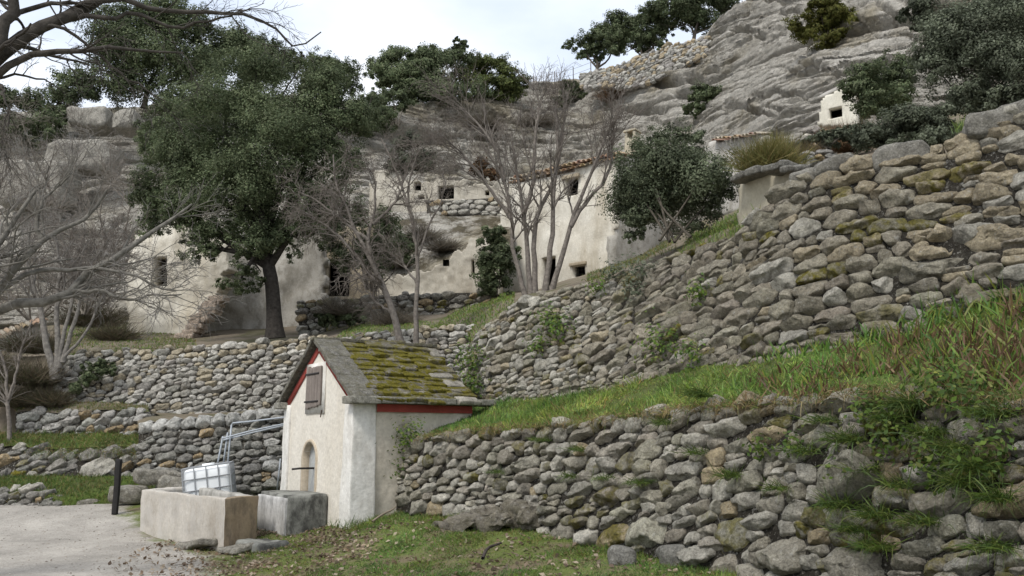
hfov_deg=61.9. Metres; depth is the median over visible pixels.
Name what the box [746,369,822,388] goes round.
iris clump
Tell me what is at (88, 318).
dry bush
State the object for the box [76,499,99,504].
rock
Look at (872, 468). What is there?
grass tuft
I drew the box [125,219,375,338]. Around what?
ruined house
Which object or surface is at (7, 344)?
dry bush
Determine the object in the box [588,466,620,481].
grass tuft
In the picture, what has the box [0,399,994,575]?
ground
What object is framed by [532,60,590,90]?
wire fence
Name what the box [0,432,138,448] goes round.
grass ledge
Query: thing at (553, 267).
doorway
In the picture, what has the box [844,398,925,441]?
grass tuft
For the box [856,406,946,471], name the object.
weed
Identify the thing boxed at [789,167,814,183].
boulder
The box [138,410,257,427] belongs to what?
earth bank
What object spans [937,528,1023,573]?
grass tuft
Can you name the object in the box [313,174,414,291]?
shrub
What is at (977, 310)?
iris clump
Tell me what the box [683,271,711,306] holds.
weed
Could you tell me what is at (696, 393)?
grass tuft
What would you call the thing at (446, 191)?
window
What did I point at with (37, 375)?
dry bush
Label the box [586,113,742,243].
shrub
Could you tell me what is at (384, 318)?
dry brush
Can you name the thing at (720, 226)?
grass
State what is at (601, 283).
weed
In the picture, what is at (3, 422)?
earth bank
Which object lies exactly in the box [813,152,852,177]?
boulder
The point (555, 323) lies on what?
weed
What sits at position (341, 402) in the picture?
fountain house
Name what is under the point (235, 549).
stone slab
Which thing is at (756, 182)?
plastered wall
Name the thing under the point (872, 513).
grass tuft
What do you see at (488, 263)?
shrub
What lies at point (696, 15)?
evergreen tree
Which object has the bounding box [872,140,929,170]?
boulder
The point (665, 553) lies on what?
rock
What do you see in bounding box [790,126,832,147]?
dry stone wall
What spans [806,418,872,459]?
grass tuft
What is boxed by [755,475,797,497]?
grass tuft
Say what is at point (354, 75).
evergreen tree
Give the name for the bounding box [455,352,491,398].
weed
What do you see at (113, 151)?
bare bush
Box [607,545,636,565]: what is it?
rock
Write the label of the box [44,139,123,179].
rock block
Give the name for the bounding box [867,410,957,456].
grass tuft
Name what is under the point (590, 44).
evergreen tree
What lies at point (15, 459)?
dry stone wall
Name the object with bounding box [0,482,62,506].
dry stone wall
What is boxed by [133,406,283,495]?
dry stone wall
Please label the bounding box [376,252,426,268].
dry brush
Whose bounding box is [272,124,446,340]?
bare tree
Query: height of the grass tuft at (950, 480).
0.434 m
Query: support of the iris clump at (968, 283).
on the grass terrace at (768, 367)
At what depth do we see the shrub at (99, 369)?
19.97 m
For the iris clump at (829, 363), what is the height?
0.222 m
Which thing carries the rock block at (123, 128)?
on the cliff
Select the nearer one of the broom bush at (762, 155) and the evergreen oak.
the broom bush at (762, 155)
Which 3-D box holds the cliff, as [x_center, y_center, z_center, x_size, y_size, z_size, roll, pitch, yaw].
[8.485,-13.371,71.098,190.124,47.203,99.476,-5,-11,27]
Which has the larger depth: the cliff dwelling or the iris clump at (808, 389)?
the cliff dwelling
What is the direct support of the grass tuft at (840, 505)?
attached to the dry stone wall at (743, 526)
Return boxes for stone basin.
[257,490,326,535]
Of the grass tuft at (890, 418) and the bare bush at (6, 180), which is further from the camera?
the bare bush at (6, 180)
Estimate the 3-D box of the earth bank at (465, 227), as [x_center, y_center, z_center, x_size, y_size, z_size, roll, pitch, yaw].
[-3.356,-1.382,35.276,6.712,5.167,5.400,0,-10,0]
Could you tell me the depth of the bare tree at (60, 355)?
20.41 m
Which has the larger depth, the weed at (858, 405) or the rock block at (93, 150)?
the rock block at (93, 150)
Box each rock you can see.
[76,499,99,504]
[108,485,147,503]
[133,468,182,485]
[157,474,183,487]
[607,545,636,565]
[656,544,684,565]
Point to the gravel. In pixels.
(110, 545)
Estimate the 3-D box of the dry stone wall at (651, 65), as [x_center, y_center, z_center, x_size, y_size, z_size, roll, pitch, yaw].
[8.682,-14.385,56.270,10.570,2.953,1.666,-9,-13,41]
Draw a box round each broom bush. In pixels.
[717,125,828,173]
[748,125,803,146]
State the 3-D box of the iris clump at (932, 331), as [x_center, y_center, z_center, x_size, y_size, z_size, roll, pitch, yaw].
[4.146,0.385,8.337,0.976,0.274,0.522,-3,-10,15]
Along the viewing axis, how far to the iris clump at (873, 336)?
8.91 m
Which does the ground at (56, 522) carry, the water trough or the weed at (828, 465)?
the water trough
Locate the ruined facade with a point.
(453, 276)
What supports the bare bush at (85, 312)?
on the terrace at (238, 336)
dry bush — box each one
[0,315,82,354]
[0,334,42,373]
[0,349,76,386]
[0,374,53,408]
[5,382,84,407]
[34,292,152,327]
[77,314,158,340]
[783,135,829,158]
[811,112,880,154]
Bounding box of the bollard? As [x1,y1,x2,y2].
[111,459,121,514]
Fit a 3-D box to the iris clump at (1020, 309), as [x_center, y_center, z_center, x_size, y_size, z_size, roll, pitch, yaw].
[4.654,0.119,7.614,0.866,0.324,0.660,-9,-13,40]
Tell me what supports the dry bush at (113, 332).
on the terrace at (238, 336)
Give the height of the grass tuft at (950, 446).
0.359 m
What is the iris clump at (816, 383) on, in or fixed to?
on the grass terrace at (768, 367)
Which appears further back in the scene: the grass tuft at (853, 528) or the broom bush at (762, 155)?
the broom bush at (762, 155)
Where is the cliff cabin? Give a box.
[817,83,859,128]
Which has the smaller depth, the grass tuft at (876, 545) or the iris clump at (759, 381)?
the grass tuft at (876, 545)
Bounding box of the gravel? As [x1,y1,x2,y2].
[0,504,240,575]
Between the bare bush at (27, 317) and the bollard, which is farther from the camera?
the bare bush at (27, 317)
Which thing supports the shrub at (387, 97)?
on the cliff
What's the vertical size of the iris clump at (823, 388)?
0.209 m
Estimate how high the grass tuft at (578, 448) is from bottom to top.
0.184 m
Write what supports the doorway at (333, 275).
in the ruined house at (299, 279)
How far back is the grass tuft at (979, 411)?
5.82 m
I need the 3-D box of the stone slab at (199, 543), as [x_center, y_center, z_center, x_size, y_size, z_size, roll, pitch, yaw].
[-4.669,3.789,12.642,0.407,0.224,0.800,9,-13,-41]
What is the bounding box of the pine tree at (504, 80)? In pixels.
[444,51,532,104]
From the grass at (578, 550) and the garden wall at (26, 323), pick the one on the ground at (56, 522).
the grass at (578, 550)
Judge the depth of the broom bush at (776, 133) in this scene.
15.04 m
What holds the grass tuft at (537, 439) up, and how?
attached to the dry stone wall at (743, 526)
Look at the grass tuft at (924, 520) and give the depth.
5.95 m
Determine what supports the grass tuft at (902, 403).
attached to the dry stone wall at (743, 526)
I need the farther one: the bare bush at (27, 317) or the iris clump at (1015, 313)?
the bare bush at (27, 317)
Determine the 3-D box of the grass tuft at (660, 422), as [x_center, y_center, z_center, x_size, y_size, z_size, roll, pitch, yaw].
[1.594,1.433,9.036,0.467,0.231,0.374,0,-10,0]
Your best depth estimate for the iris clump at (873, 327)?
9.12 m
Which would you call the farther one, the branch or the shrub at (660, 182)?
the shrub at (660, 182)
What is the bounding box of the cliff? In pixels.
[0,0,1023,328]
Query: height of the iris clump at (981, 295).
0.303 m
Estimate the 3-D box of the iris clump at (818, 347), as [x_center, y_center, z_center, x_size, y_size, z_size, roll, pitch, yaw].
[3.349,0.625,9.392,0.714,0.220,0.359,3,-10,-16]
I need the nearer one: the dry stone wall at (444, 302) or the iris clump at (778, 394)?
the iris clump at (778, 394)
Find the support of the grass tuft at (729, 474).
attached to the dry stone wall at (743, 526)
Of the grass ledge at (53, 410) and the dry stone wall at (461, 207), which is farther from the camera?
the dry stone wall at (461, 207)
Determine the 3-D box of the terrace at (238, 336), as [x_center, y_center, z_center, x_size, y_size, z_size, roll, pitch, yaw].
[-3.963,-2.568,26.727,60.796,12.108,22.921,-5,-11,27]
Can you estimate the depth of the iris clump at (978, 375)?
6.46 m
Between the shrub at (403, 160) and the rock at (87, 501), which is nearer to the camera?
the rock at (87, 501)
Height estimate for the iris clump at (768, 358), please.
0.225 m
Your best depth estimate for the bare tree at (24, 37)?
6.49 m
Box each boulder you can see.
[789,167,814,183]
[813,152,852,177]
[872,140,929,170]
[962,99,1023,140]
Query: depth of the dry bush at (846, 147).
16.14 m
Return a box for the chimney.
[623,128,641,153]
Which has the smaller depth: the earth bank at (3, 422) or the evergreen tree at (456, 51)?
the earth bank at (3, 422)
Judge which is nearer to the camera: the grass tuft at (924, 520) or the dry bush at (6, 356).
the grass tuft at (924, 520)
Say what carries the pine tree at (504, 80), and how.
on the cliff
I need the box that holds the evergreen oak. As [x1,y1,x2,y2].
[124,36,381,338]
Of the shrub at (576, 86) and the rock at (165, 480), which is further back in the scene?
the shrub at (576, 86)
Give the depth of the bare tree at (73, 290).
9.85 m
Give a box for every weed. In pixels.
[390,416,427,453]
[446,332,494,378]
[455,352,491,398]
[522,329,551,357]
[529,302,577,344]
[530,301,558,331]
[580,274,611,296]
[599,254,628,281]
[615,271,652,300]
[616,243,657,284]
[625,307,683,375]
[663,333,713,371]
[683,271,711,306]
[737,427,771,461]
[769,425,804,457]
[822,447,860,478]
[836,372,912,431]
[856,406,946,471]
[884,425,966,498]
[899,351,984,412]
[918,344,1020,434]
[949,396,1021,479]
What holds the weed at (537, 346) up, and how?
on the dry stone wall at (834, 255)
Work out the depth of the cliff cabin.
26.70 m
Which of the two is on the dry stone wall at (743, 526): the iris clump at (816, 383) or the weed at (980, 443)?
the weed at (980, 443)
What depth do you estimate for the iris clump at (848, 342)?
8.94 m
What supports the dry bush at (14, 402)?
on the earth bank at (3, 422)
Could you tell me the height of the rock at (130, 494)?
0.366 m
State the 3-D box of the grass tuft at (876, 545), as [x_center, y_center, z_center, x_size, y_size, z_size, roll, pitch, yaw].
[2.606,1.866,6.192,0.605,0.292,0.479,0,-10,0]
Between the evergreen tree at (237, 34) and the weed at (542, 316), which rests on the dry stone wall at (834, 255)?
the weed at (542, 316)
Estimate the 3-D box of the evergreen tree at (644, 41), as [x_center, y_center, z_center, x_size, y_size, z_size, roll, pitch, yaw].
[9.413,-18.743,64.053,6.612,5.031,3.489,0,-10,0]
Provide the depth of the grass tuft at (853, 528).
6.41 m
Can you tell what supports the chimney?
on the cave house at (594, 237)
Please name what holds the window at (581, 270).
in the cave house at (594, 237)
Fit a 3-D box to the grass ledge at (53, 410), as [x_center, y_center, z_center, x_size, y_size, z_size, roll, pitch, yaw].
[-9.907,2.745,19.724,3.734,0.294,0.705,-2,-10,9]
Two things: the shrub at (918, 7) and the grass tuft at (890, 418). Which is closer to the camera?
the grass tuft at (890, 418)
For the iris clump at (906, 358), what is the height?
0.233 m
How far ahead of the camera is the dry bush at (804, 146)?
14.47 m
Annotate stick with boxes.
[371,506,395,521]
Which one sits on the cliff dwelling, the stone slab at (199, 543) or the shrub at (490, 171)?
the shrub at (490, 171)
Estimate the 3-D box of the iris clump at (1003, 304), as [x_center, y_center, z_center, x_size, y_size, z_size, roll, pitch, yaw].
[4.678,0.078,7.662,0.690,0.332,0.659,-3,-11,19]
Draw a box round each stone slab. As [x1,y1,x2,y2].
[175,538,217,549]
[216,542,253,554]
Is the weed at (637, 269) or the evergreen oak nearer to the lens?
the weed at (637, 269)
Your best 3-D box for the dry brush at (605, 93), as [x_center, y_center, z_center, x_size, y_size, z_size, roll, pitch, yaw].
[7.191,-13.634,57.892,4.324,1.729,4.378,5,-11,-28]
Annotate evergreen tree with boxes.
[59,0,228,110]
[186,16,306,99]
[296,55,368,96]
[363,44,440,102]
[394,36,493,107]
[561,8,651,68]
[595,4,674,56]
[640,0,745,38]
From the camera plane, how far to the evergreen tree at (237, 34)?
49.49 m
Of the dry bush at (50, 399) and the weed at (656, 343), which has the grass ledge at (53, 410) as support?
the dry bush at (50, 399)
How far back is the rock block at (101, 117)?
44.45 m
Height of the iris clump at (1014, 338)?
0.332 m
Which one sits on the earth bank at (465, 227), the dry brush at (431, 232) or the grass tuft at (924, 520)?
the dry brush at (431, 232)
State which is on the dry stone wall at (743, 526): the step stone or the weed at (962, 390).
the weed at (962, 390)
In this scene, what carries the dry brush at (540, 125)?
on the cliff
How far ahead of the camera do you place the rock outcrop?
10.67 m
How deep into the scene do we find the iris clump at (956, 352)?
7.14 m
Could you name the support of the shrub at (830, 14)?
on the cliff
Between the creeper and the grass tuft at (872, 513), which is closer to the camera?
the grass tuft at (872, 513)
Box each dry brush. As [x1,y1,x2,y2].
[299,289,371,315]
[358,299,434,325]
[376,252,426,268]
[397,222,449,241]
[420,231,465,252]
[449,106,516,131]
[506,107,569,126]
[591,78,628,103]
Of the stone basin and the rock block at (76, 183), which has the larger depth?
the rock block at (76, 183)
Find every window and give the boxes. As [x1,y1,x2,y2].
[159,259,166,285]
[439,187,453,198]
[571,179,577,194]
[576,267,584,275]
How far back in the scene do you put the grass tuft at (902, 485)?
6.25 m
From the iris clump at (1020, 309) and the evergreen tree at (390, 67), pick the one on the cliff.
the evergreen tree at (390, 67)
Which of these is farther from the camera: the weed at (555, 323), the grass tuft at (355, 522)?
the weed at (555, 323)
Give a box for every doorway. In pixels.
[330,263,349,295]
[549,259,555,285]
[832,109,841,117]
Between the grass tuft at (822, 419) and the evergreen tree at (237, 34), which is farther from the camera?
the evergreen tree at (237, 34)
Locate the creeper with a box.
[383,436,411,478]
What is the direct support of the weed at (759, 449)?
attached to the dry stone wall at (743, 526)
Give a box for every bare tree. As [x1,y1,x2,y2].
[0,0,320,193]
[0,116,245,344]
[0,177,195,380]
[0,290,54,447]
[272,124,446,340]
[364,123,487,342]
[396,53,654,294]
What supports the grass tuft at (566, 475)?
attached to the dry stone wall at (743, 526)
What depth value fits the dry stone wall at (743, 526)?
7.97 m
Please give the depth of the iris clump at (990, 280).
8.45 m
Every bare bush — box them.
[0,92,95,208]
[0,105,92,224]
[0,201,102,323]
[5,227,158,318]
[24,156,166,257]
[89,129,178,215]
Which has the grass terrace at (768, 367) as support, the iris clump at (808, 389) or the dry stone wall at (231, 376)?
the iris clump at (808, 389)
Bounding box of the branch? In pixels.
[481,542,501,559]
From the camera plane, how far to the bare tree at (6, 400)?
19.13 m
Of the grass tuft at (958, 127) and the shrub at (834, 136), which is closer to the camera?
the grass tuft at (958, 127)
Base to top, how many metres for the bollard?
1.012 m
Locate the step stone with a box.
[235,538,289,552]
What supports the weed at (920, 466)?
on the dry stone wall at (743, 526)
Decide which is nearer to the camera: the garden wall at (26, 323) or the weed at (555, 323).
the weed at (555, 323)
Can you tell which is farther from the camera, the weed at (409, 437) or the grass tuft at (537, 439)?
the weed at (409, 437)
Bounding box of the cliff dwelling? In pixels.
[369,169,504,215]
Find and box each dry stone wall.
[0,442,137,476]
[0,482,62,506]
[15,406,157,448]
[52,324,474,413]
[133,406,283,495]
[295,288,499,334]
[395,383,1023,575]
[425,196,502,215]
[459,104,1023,401]
[578,35,711,90]
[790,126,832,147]
[799,149,841,167]
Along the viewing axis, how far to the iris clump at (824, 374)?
8.12 m
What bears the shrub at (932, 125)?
on the terrace at (238, 336)
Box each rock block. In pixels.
[0,159,82,211]
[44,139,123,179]
[66,106,118,136]
[112,109,146,138]
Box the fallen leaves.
[81,514,723,575]
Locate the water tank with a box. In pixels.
[181,461,236,495]
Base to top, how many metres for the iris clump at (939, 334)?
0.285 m
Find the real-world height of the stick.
0.191 m
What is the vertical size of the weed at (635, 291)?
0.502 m
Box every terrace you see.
[0,106,987,364]
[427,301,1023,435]
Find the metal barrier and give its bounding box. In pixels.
[217,417,283,489]
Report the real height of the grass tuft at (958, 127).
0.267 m
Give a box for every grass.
[0,398,254,504]
[65,204,760,354]
[188,510,761,575]
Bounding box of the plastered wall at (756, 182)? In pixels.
[730,160,809,228]
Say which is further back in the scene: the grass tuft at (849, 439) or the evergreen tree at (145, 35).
the evergreen tree at (145, 35)
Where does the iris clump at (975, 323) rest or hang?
on the grass terrace at (768, 367)
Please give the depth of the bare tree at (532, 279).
19.63 m
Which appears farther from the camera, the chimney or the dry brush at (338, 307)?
the chimney
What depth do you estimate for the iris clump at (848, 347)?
8.76 m
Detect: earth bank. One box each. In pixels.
[0,355,61,446]
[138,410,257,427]
[365,211,510,278]
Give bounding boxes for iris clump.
[732,369,799,387]
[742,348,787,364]
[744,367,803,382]
[745,380,816,399]
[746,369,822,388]
[765,378,832,395]
[768,366,831,385]
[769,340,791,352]
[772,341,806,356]
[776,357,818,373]
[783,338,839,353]
[786,375,838,393]
[792,376,866,397]
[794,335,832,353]
[799,378,883,398]
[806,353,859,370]
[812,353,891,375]
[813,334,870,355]
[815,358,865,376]
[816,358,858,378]
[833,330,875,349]
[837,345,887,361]
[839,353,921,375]
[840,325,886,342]
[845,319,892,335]
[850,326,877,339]
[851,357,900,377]
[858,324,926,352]
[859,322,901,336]
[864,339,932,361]
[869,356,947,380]
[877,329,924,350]
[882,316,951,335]
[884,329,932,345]
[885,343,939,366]
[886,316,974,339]
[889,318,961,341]
[896,307,938,329]
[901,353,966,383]
[902,302,962,328]
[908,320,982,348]
[913,296,960,318]
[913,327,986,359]
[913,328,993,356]
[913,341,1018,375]
[920,293,986,316]
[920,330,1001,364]
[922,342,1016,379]
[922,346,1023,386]
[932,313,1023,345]
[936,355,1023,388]
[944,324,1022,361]
[947,286,1021,320]
[948,309,1020,341]
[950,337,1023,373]
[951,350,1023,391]
[953,262,987,303]
[956,264,1003,294]
[965,307,1023,340]
[971,282,1023,316]
[975,275,1023,303]
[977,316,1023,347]
[985,290,1023,321]
[990,284,1023,313]
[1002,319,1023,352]
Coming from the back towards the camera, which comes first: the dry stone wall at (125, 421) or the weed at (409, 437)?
the dry stone wall at (125, 421)
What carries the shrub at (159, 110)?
on the cliff
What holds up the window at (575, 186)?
in the cave house at (594, 237)
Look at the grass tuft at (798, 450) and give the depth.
7.21 m
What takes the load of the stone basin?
on the ground at (56, 522)
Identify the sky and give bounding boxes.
[0,0,743,112]
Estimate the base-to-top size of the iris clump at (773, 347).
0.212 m
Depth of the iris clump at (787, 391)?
7.88 m
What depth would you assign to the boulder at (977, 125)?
9.36 m
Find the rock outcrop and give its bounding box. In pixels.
[431,499,542,531]
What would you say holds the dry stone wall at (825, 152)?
on the terrace at (238, 336)
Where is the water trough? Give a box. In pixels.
[140,487,258,550]
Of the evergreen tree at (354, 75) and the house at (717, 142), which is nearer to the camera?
the house at (717, 142)
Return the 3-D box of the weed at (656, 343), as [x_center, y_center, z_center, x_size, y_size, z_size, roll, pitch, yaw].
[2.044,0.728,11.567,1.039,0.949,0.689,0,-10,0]
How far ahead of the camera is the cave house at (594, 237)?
33.58 m
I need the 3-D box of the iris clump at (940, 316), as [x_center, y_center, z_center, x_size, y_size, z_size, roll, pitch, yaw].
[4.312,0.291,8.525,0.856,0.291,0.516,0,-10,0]
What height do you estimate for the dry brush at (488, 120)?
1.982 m
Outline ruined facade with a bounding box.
[377,237,502,295]
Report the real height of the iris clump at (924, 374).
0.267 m
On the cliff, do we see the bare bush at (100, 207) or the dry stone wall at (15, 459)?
the bare bush at (100, 207)
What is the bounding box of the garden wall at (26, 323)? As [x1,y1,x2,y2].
[0,318,49,342]
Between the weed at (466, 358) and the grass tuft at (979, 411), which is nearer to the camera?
the grass tuft at (979, 411)
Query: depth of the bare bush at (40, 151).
37.00 m
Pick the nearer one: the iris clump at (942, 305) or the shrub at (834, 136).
the iris clump at (942, 305)
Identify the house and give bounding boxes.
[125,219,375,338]
[274,337,496,528]
[498,151,664,291]
[705,132,773,215]
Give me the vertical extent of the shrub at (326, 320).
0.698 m
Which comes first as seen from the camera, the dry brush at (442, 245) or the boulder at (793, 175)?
the boulder at (793, 175)
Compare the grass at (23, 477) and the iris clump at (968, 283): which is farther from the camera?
the grass at (23, 477)
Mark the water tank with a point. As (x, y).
(217, 476)
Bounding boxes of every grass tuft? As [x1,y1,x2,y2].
[326,512,383,529]
[482,462,507,477]
[525,431,554,444]
[555,471,579,481]
[558,444,584,456]
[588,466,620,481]
[617,473,657,489]
[645,414,677,429]
[663,443,709,460]
[670,372,725,411]
[701,462,744,486]
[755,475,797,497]
[770,438,824,460]
[786,407,842,428]
[803,479,870,525]
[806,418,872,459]
[815,449,899,483]
[815,509,885,546]
[835,530,911,569]
[840,491,909,536]
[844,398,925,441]
[851,467,926,508]
[857,379,942,420]
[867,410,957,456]
[878,501,965,540]
[908,446,1015,510]
[911,424,983,461]
[926,437,1023,489]
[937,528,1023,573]
[943,384,1023,436]
[943,469,1023,523]
[950,113,967,133]
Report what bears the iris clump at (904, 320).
on the grass terrace at (768, 367)
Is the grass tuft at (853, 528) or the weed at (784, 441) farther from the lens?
the weed at (784, 441)
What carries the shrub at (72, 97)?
on the cliff
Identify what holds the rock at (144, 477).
on the rock at (165, 480)
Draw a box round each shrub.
[0,59,107,150]
[68,358,116,394]
[129,82,227,167]
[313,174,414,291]
[313,307,369,327]
[365,87,414,134]
[381,128,436,176]
[468,155,500,180]
[469,224,521,296]
[550,78,587,107]
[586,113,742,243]
[680,79,722,118]
[780,0,859,50]
[797,124,859,149]
[833,48,919,121]
[848,99,959,154]
[895,0,938,31]
[897,0,1023,118]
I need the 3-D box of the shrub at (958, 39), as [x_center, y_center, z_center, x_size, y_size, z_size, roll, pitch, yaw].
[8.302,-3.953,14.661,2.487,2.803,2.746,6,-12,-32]
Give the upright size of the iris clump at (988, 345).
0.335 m
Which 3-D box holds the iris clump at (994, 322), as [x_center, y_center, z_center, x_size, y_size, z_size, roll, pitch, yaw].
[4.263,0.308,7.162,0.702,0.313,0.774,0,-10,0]
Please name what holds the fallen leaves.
on the ground at (56, 522)
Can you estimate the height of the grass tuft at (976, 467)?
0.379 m
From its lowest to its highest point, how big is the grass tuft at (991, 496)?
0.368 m
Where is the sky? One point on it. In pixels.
(531, 31)
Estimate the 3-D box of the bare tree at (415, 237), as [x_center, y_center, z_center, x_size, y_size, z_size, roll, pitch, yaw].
[-1.942,-1.273,19.098,2.898,5.143,1.882,0,-10,0]
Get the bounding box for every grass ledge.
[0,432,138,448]
[0,475,153,505]
[15,401,147,412]
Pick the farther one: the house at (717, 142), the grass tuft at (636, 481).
the house at (717, 142)
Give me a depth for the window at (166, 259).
28.48 m
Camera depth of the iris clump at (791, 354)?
9.50 m
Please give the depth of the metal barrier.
16.22 m
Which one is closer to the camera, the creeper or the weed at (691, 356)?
the weed at (691, 356)
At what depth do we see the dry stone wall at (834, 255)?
10.20 m
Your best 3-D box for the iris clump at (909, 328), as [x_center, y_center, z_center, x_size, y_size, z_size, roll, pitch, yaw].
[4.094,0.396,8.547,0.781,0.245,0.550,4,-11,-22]
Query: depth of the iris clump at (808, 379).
8.22 m
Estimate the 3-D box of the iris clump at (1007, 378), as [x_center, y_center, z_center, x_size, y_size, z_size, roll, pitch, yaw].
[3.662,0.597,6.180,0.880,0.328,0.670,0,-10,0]
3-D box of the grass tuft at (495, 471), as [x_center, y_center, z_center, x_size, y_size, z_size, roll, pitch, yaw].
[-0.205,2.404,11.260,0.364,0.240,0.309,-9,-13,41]
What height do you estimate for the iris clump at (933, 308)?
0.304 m
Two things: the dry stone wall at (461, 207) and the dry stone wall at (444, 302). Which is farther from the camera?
the dry stone wall at (461, 207)

